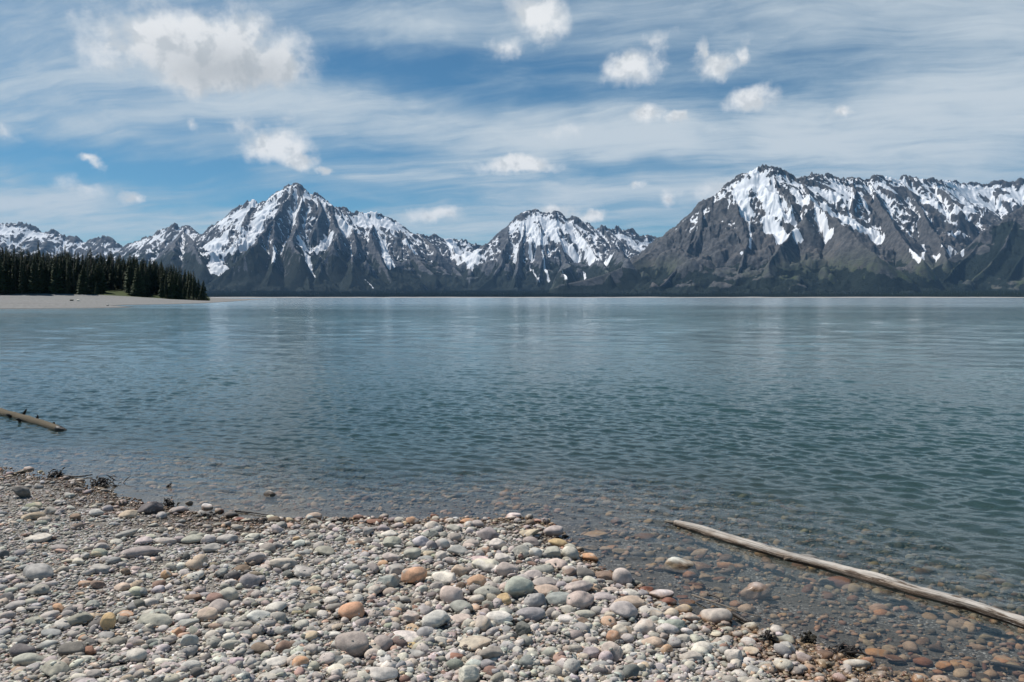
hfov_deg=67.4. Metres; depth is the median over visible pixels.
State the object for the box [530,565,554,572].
stone
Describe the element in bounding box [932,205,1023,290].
mountain
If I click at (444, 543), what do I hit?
stone
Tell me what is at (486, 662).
stone
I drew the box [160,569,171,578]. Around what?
stone
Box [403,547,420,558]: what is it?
stone
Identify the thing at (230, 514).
stone
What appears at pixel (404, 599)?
stone
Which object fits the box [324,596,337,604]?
stone
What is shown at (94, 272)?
conifer tree
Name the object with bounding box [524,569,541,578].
stone
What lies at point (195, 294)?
conifer tree
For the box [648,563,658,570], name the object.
stone
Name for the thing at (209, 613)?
stone
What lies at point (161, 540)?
stone
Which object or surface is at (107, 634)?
stone
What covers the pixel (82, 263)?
conifer tree
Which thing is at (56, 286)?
conifer tree
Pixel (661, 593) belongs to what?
stone
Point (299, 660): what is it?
stone
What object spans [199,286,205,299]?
conifer tree
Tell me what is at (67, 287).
conifer tree
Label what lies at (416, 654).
stone
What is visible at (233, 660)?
stone
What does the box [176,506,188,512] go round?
stone
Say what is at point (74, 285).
conifer tree
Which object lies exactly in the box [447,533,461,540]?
stone
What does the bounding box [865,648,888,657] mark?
stone
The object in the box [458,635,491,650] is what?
stone
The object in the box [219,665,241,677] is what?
stone
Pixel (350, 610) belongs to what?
stone
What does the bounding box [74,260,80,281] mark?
conifer tree
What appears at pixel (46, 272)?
conifer tree
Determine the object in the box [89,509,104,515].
stone
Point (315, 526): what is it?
stone
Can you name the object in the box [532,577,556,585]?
stone
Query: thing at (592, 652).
stone
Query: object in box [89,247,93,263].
conifer tree
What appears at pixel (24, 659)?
stone
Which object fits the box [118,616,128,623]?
stone
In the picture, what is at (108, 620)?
stone
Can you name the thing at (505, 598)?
stone
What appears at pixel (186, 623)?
stone
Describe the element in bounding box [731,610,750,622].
wood chunk
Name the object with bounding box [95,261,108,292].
conifer tree
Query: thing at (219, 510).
stone
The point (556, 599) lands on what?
stone
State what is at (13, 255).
conifer tree
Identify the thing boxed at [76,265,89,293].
conifer tree
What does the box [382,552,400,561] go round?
stone
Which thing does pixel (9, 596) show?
stone
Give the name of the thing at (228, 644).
stone
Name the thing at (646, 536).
stone
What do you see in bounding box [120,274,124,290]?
conifer tree
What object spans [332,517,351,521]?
plant litter
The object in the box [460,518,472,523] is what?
stone
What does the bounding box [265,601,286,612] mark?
stone
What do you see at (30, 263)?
conifer tree
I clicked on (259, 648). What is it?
stone
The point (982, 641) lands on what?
stone
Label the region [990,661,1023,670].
stick
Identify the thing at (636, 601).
stone
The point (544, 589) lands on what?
stone
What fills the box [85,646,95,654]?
stone
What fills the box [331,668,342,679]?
stone
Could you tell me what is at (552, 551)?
stone
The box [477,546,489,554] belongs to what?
stone
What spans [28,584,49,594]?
stone
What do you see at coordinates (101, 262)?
conifer tree
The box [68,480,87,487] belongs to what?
plant litter
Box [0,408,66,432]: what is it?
old log
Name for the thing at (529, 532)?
stone
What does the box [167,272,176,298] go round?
conifer tree
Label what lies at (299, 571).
stone
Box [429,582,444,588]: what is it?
stone
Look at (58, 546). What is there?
stone
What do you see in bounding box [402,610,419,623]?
stone
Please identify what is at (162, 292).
conifer tree
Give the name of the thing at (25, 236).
mountain
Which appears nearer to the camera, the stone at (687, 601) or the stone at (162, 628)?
the stone at (162, 628)
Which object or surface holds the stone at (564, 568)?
on the ground
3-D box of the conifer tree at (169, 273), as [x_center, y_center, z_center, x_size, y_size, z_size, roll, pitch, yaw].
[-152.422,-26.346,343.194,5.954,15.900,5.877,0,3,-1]
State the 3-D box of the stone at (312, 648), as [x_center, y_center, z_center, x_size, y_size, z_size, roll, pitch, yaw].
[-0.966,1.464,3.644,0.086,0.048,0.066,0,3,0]
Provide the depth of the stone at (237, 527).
5.89 m
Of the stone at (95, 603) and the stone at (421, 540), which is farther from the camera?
the stone at (421, 540)
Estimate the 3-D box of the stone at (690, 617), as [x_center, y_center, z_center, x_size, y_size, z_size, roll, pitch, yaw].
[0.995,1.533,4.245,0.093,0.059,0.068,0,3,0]
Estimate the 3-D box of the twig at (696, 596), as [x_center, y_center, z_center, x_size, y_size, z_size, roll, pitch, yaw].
[1.223,1.527,4.433,0.033,0.021,0.449,-3,4,-43]
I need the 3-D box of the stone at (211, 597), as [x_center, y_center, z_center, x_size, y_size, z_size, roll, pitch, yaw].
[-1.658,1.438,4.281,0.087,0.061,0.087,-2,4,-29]
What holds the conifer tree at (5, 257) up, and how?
on the spit
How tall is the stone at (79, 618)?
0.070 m
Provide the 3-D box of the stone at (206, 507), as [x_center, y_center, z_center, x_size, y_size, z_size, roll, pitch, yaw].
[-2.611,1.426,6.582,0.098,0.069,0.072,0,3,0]
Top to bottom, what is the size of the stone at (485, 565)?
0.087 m
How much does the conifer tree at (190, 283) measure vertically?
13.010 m
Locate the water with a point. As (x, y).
(982, 324)
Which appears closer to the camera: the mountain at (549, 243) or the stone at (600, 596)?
the stone at (600, 596)
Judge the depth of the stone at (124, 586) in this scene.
4.47 m
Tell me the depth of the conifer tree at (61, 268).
326.63 m
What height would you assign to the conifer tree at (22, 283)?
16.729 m
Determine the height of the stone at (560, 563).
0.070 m
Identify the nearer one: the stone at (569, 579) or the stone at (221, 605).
the stone at (221, 605)
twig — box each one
[691,594,760,616]
[707,593,720,602]
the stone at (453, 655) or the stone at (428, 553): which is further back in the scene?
the stone at (428, 553)
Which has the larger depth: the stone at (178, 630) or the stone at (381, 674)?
the stone at (178, 630)
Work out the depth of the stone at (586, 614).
4.16 m
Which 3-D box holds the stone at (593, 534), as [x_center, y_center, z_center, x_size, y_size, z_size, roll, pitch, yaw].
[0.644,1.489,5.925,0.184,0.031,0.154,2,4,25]
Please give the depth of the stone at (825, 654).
3.85 m
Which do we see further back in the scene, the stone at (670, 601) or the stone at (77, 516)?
the stone at (77, 516)
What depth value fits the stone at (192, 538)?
5.50 m
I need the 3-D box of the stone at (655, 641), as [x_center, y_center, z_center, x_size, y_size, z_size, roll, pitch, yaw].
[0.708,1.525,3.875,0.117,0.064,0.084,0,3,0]
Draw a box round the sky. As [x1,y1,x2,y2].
[0,0,1023,246]
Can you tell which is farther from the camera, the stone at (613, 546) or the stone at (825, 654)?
the stone at (613, 546)
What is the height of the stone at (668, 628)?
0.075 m
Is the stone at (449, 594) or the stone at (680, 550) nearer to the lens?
the stone at (449, 594)
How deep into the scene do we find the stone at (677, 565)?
5.17 m
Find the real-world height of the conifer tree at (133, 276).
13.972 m
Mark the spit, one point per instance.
(112, 298)
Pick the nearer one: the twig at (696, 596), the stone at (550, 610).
the stone at (550, 610)
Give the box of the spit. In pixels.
[0,290,261,308]
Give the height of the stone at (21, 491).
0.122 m
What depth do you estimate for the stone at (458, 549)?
5.17 m
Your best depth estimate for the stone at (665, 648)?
3.78 m
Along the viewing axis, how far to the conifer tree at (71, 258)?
338.05 m
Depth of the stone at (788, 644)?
3.87 m
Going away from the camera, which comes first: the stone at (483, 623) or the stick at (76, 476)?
the stone at (483, 623)
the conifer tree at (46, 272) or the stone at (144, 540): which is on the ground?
the stone at (144, 540)
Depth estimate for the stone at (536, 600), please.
4.28 m
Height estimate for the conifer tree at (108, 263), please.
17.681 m
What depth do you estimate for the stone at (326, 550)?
5.20 m
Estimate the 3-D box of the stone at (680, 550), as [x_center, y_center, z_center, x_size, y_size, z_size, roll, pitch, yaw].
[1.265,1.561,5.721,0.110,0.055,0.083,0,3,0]
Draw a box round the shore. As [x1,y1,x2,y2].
[208,289,1023,297]
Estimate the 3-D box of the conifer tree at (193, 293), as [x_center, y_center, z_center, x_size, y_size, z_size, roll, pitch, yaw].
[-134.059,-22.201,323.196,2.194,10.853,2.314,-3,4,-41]
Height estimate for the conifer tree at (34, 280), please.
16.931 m
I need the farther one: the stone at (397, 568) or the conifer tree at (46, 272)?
the conifer tree at (46, 272)
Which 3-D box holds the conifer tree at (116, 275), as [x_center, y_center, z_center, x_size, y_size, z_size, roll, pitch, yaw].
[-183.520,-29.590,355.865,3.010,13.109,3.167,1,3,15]
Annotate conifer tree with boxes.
[0,254,5,291]
[0,259,12,292]
[0,261,8,294]
[4,250,8,273]
[8,255,14,289]
[9,251,18,270]
[11,255,21,289]
[11,256,18,290]
[18,255,25,293]
[20,259,28,290]
[25,265,31,290]
[27,257,31,278]
[28,255,42,293]
[37,258,47,291]
[42,261,49,293]
[47,261,51,291]
[48,257,64,293]
[57,252,64,268]
[59,263,65,293]
[63,261,76,293]
[64,265,70,293]
[69,253,75,277]
[70,264,76,292]
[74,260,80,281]
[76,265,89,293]
[80,254,85,275]
[85,260,91,282]
[85,263,91,292]
[87,269,97,291]
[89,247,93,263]
[90,260,96,281]
[93,264,101,288]
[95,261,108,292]
[99,253,104,284]
[103,254,111,276]
[104,266,114,289]
[107,259,117,289]
[114,263,118,288]
[115,266,122,289]
[117,258,123,289]
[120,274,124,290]
[122,260,125,275]
[123,258,135,291]
[124,261,134,292]
[129,265,135,289]
[129,267,145,296]
[139,264,148,294]
[144,261,150,289]
[144,269,148,294]
[147,262,156,294]
[150,266,159,294]
[153,260,158,292]
[158,267,168,293]
[158,282,166,297]
[159,266,164,284]
[164,276,167,297]
[167,266,173,293]
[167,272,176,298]
[172,272,180,298]
[176,270,182,295]
[177,273,182,296]
[182,284,186,297]
[185,273,189,295]
[188,271,192,295]
[191,275,195,299]
[193,283,198,299]
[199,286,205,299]
[200,282,207,296]
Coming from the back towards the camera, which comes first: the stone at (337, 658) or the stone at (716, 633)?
the stone at (716, 633)
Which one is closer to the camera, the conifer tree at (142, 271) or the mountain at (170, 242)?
the conifer tree at (142, 271)
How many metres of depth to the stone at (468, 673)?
3.42 m
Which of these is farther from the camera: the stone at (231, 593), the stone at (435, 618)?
the stone at (231, 593)
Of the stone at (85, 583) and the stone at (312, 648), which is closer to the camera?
the stone at (312, 648)
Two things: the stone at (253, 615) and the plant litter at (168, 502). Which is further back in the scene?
the plant litter at (168, 502)
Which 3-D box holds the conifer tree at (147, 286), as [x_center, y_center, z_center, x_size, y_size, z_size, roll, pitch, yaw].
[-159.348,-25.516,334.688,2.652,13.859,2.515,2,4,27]
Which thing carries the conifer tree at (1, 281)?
on the spit
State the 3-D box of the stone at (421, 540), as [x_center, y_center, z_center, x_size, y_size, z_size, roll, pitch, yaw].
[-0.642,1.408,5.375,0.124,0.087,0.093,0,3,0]
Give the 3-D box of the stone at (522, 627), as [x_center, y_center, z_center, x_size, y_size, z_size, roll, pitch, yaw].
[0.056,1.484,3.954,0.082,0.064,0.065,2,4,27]
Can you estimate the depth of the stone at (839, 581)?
5.20 m
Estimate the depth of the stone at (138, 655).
3.48 m
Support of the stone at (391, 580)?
on the ground
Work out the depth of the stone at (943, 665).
3.80 m
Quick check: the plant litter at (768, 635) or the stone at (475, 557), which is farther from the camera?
the stone at (475, 557)
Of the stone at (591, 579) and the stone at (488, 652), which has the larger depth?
the stone at (591, 579)
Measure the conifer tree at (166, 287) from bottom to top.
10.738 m
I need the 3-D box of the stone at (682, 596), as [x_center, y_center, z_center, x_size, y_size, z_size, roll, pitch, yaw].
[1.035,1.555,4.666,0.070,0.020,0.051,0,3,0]
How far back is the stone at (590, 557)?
5.27 m
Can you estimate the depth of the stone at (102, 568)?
4.80 m
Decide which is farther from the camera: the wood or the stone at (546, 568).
the wood
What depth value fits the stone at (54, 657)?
3.48 m
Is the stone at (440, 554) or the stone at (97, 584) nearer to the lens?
the stone at (97, 584)
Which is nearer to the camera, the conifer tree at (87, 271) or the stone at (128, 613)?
the stone at (128, 613)
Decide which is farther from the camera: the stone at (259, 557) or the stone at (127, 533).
the stone at (127, 533)
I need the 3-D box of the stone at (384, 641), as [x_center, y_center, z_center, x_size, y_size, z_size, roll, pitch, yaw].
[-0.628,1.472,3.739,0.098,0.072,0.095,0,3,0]
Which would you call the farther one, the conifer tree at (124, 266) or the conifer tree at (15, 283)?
the conifer tree at (124, 266)
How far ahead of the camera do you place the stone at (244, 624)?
3.88 m
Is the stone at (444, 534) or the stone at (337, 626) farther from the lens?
the stone at (444, 534)
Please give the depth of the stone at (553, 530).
5.76 m
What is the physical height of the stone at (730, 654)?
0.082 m
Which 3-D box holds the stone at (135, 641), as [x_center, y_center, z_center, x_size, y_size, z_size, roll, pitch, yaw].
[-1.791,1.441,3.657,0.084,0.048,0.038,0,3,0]
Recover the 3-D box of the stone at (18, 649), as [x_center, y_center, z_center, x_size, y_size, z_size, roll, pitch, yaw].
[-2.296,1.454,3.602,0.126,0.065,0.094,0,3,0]
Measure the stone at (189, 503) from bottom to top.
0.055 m
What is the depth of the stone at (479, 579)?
4.46 m
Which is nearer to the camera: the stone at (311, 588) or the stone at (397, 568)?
the stone at (311, 588)
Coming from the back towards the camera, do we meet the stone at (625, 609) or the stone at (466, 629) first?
the stone at (625, 609)
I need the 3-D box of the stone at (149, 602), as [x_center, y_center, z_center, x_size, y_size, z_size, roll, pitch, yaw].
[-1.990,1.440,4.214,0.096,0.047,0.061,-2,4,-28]
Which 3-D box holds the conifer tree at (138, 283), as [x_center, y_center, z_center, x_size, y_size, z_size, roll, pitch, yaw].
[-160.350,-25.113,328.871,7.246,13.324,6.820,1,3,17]
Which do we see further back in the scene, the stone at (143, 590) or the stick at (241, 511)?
the stick at (241, 511)
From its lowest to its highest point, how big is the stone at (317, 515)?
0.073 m
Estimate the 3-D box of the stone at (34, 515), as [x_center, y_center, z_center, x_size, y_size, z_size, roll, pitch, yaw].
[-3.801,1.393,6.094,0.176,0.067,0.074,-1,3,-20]
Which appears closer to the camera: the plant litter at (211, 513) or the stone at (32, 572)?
the stone at (32, 572)
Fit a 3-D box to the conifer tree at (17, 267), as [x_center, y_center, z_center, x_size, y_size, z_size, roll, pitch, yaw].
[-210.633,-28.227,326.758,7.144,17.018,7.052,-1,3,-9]
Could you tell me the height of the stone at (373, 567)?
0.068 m
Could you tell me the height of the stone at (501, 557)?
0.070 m
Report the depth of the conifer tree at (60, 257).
339.80 m
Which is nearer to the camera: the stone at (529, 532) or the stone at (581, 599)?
the stone at (581, 599)
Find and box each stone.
[0,550,9,558]
[0,592,13,600]
[4,600,25,609]
[9,485,30,497]
[9,643,35,656]
[12,653,45,666]
[21,512,45,519]
[23,533,51,542]
[23,563,53,580]
[24,598,38,604]
[25,502,41,507]
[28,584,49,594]
[36,640,57,649]
[40,610,59,620]
[41,628,60,636]
[41,659,70,676]
[42,655,57,661]
[43,507,56,513]
[51,544,67,549]
[52,603,63,611]
[58,641,84,656]
[67,612,92,626]
[69,513,80,520]
[70,673,86,680]
[72,557,83,564]
[78,580,90,586]
[78,634,88,640]
[85,600,100,609]
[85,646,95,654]
[85,669,101,677]
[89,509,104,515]
[89,564,110,573]
[90,580,105,588]
[94,542,108,549]
[98,631,114,637]
[100,612,115,630]
[114,582,130,591]
[115,529,137,537]
[116,591,132,597]
[118,510,137,518]
[118,610,133,616]
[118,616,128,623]
[120,546,162,558]
[120,568,130,575]
[126,648,146,662]
[127,638,144,647]
[135,536,152,544]
[137,613,172,627]
[138,501,163,513]
[139,668,151,676]
[140,587,147,595]
[144,598,158,607]
[153,658,174,664]
[154,537,176,544]
[155,625,168,632]
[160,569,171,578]
[171,627,181,635]
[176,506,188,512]
[178,618,199,627]
[180,534,202,543]
[180,634,198,646]
[181,660,201,670]
[184,594,201,600]
[185,501,192,505]
[185,554,207,570]
[190,667,203,677]
[197,607,217,621]
[200,535,216,543]
[201,503,212,510]
[202,543,220,551]
[206,592,222,602]
[208,599,229,613]
[214,568,227,577]
[215,508,224,513]
[217,534,237,543]
[219,587,238,601]
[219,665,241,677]
[220,640,241,649]
[221,579,237,586]
[223,511,238,518]
[229,621,252,630]
[229,657,244,664]
[231,524,243,529]
[231,564,250,573]
[240,573,260,587]
[240,630,252,639]
[243,597,255,601]
[245,533,259,538]
[245,552,264,563]
[247,610,270,623]
[251,642,269,654]
[257,672,277,679]
[259,543,275,551]
[263,490,276,502]
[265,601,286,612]
[265,656,287,666]
[268,516,279,521]
[269,558,297,568]
[270,524,283,533]
[275,640,291,653]
[291,539,304,545]
[292,641,303,646]
[292,656,308,667]
[293,565,314,577]
[302,603,321,612]
[303,644,317,655]
[306,512,321,520]
[306,586,321,591]
[309,524,318,529]
[315,546,334,555]
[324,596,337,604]
[328,523,336,529]
[329,631,340,638]
[331,623,342,630]
[331,655,342,662]
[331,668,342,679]
[335,631,368,656]
[338,601,364,620]
[344,563,359,571]
[362,527,373,535]
[364,648,378,658]
[365,667,397,681]
[366,563,378,573]
[367,519,381,523]
[374,635,392,650]
[376,573,399,587]
[377,560,387,565]
[381,530,396,536]
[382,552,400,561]
[383,536,401,548]
[388,563,404,574]
[391,607,401,611]
[391,617,399,623]
[393,630,417,642]
[398,533,408,539]
[399,596,410,602]
[401,567,426,582]
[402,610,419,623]
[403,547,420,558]
[406,516,418,524]
[409,649,425,658]
[412,535,428,546]
[418,585,427,593]
[419,556,432,559]
[422,610,450,627]
[423,529,438,537]
[423,551,434,555]
[424,521,440,528]
[424,601,431,606]
[426,540,437,549]
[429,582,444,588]
[432,571,456,584]
[435,550,446,558]
[435,636,448,646]
[436,538,449,548]
[440,531,447,537]
[440,586,463,603]
[444,557,456,563]
[446,524,460,531]
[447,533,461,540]
[447,545,467,555]
[450,600,472,613]
[450,613,470,625]
[450,652,462,658]
[451,564,466,576]
[455,582,466,587]
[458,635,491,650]
[458,665,479,681]
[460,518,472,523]
[463,539,479,546]
[463,627,473,633]
[467,574,486,586]
[471,556,488,559]
[471,558,498,572]
[472,520,483,527]
[474,585,500,599]
[475,616,490,632]
[477,527,498,540]
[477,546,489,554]
[477,646,503,660]
[481,659,495,669]
[486,610,512,625]
[489,538,505,549]
[494,553,509,562]
[496,562,518,576]
[497,593,511,605]
[497,664,507,670]
[503,660,511,666]
[504,576,533,597]
[505,513,520,517]
[512,545,529,558]
[515,607,544,621]
[515,621,530,635]
[519,529,539,536]
[523,536,539,546]
[523,593,545,607]
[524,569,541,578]
[530,547,542,556]
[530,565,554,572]
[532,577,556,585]
[532,584,559,596]
[544,525,562,537]
[544,546,560,557]
[545,559,567,568]
[545,592,569,606]
[546,607,555,618]
[548,538,567,546]
[558,614,573,623]
[559,605,575,612]
[561,546,578,559]
[562,565,576,572]
[562,576,576,582]
[562,580,592,591]
[566,591,593,609]
[575,610,595,618]
[576,547,583,551]
[576,567,594,577]
[577,617,590,622]
[582,553,598,561]
[583,531,607,537]
[583,545,598,550]
[583,576,597,582]
[583,646,599,658]
[594,592,616,602]
[595,570,612,579]
[600,608,609,614]
[601,641,622,661]
[603,587,618,592]
[606,630,620,641]
[607,545,617,548]
[609,601,637,619]
[610,518,621,524]
[611,548,627,553]
[612,568,631,585]
[612,624,627,634]
[614,595,645,607]
[620,664,641,678]
[622,589,640,596]
[634,533,654,540]
[634,619,654,635]
[639,586,653,590]
[639,605,662,617]
[641,636,663,647]
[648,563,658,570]
[649,589,673,598]
[655,623,678,635]
[659,597,676,605]
[660,644,672,654]
[664,557,695,573]
[664,608,678,616]
[664,619,684,634]
[674,546,688,553]
[675,604,692,612]
[676,595,687,598]
[676,634,689,641]
[679,599,694,604]
[679,650,702,660]
[684,612,700,623]
[690,549,708,555]
[692,561,711,570]
[692,641,713,652]
[698,573,710,579]
[699,608,732,624]
[710,631,721,636]
[717,562,739,570]
[724,649,742,662]
[740,582,771,601]
[740,637,755,641]
[743,646,758,655]
[772,634,794,643]
[773,658,793,671]
[780,641,795,653]
[796,653,812,662]
[816,650,833,659]
[826,576,851,587]
[843,659,870,669]
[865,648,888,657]
[873,609,887,615]
[884,654,906,664]
[913,657,932,666]
[935,661,952,670]
[975,638,985,644]
[993,655,1015,662]
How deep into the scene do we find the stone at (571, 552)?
5.25 m
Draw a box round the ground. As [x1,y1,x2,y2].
[0,327,1023,681]
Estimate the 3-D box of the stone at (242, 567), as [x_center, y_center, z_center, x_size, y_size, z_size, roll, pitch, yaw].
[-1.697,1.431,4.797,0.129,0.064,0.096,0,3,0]
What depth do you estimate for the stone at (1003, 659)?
3.90 m
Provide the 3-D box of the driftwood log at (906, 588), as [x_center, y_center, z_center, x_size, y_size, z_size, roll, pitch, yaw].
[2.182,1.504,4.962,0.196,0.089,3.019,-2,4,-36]
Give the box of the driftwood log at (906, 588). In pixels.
[664,520,1023,628]
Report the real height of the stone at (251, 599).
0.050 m
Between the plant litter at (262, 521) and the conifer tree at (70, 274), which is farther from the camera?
the conifer tree at (70, 274)
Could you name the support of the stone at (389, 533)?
on the ground
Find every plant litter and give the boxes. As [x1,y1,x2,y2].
[39,467,65,477]
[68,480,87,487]
[89,475,130,486]
[162,496,180,506]
[193,511,218,518]
[251,518,276,523]
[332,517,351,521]
[758,629,776,642]
[799,630,816,642]
[827,642,867,657]
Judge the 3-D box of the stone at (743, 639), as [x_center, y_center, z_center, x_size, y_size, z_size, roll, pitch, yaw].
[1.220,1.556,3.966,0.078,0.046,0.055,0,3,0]
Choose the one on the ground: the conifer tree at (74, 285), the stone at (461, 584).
the stone at (461, 584)
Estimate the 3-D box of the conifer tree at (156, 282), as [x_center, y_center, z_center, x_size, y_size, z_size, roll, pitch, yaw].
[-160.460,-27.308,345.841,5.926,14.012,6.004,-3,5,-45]
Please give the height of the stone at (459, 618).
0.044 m
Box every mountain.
[0,222,121,262]
[103,222,213,286]
[146,183,481,291]
[455,209,656,290]
[548,164,1023,293]
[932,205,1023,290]
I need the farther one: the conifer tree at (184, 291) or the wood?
the wood
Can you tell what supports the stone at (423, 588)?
on the ground
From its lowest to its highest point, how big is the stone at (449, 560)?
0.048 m
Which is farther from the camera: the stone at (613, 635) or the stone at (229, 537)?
the stone at (229, 537)
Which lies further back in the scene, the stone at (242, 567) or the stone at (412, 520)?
the stone at (412, 520)
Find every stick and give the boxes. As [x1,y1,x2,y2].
[57,474,91,476]
[235,510,274,515]
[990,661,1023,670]
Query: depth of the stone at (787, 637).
4.01 m
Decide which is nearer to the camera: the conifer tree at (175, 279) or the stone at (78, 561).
the stone at (78, 561)
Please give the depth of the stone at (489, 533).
5.51 m
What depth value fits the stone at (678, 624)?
4.04 m
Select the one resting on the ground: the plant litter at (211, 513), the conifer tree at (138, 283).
the plant litter at (211, 513)
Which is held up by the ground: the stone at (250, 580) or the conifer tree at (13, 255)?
the stone at (250, 580)
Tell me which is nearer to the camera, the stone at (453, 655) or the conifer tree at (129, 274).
the stone at (453, 655)
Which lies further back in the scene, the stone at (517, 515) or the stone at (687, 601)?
the stone at (517, 515)
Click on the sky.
(125, 121)
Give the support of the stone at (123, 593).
on the ground
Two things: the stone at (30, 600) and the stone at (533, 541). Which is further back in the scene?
the stone at (533, 541)
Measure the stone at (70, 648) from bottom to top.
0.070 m
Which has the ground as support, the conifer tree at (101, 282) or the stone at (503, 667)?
the stone at (503, 667)
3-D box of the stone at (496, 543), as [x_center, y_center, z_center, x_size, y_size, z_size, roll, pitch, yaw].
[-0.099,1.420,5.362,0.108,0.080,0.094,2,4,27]
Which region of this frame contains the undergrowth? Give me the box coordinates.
[0,289,209,300]
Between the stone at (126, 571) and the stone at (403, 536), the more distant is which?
the stone at (403, 536)
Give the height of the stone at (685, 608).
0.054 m
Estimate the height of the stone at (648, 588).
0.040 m
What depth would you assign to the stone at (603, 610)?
4.21 m
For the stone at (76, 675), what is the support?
on the ground
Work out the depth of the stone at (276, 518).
6.09 m
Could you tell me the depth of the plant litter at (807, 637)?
4.03 m
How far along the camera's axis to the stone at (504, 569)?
4.71 m
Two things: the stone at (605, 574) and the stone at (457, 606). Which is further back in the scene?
the stone at (605, 574)
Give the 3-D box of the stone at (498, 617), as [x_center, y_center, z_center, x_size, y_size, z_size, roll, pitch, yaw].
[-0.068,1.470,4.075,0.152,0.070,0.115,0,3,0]
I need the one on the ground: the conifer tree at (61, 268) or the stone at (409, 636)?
the stone at (409, 636)
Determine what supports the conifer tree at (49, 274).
on the spit
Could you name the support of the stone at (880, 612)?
on the ground
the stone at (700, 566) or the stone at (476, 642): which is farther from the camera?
the stone at (700, 566)
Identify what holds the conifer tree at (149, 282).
on the spit
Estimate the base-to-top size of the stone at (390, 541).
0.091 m
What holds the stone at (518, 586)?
on the ground
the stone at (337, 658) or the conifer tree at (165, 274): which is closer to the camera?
the stone at (337, 658)
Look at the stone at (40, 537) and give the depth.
5.50 m
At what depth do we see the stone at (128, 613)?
4.05 m
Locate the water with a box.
[0,298,1023,603]
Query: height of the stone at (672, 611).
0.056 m
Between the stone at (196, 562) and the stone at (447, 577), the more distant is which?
the stone at (196, 562)
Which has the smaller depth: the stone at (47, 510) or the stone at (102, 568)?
the stone at (102, 568)
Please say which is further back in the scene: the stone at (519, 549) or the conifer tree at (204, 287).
the conifer tree at (204, 287)
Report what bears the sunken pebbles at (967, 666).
on the ground
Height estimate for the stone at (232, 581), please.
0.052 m
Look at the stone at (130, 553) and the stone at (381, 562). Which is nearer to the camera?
the stone at (381, 562)
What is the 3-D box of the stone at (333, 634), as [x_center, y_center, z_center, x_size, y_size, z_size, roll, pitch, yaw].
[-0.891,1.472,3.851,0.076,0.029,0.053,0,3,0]
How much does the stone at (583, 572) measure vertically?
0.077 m
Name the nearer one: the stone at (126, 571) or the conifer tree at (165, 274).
the stone at (126, 571)
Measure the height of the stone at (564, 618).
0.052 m
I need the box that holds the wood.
[158,252,1023,296]
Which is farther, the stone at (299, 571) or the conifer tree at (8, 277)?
the conifer tree at (8, 277)
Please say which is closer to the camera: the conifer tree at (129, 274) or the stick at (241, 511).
the stick at (241, 511)
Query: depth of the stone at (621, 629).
3.97 m
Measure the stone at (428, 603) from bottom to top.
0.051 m
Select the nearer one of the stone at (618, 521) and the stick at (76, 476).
the stone at (618, 521)
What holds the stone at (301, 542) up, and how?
on the ground
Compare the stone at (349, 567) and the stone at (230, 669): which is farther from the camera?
the stone at (349, 567)
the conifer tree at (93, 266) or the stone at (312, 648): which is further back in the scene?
the conifer tree at (93, 266)
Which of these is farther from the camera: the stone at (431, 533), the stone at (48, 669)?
the stone at (431, 533)
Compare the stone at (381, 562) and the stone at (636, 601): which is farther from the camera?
the stone at (381, 562)
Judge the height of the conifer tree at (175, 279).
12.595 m
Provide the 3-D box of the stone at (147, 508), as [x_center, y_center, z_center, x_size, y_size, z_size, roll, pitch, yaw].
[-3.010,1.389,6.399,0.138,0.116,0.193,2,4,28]
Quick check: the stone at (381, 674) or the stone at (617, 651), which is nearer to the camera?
the stone at (381, 674)
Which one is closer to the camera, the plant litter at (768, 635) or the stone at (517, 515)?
the plant litter at (768, 635)
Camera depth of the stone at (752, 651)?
3.85 m
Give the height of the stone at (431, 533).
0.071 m
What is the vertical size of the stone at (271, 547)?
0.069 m
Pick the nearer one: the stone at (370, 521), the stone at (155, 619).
the stone at (155, 619)
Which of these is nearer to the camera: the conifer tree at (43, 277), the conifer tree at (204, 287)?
the conifer tree at (43, 277)
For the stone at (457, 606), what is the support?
on the ground
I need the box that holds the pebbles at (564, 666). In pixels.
[0,466,957,681]
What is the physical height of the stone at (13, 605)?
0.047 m
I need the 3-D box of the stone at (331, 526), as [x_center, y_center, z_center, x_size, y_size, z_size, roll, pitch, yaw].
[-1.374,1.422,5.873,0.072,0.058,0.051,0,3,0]
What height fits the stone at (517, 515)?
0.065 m
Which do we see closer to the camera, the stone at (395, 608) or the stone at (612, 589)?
the stone at (395, 608)
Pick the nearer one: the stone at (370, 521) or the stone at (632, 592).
the stone at (632, 592)
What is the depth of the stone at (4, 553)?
5.07 m
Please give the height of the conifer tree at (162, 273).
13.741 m
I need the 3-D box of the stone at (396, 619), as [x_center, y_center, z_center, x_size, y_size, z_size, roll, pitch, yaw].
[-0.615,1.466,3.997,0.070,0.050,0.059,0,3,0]
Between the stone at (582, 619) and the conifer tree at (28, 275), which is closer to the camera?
the stone at (582, 619)
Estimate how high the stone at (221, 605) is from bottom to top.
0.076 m
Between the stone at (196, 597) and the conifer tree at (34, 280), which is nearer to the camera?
the stone at (196, 597)
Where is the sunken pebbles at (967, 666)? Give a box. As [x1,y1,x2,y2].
[0,442,1023,681]
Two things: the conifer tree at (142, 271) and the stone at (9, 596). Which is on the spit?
the conifer tree at (142, 271)
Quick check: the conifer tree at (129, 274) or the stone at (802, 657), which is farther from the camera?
the conifer tree at (129, 274)

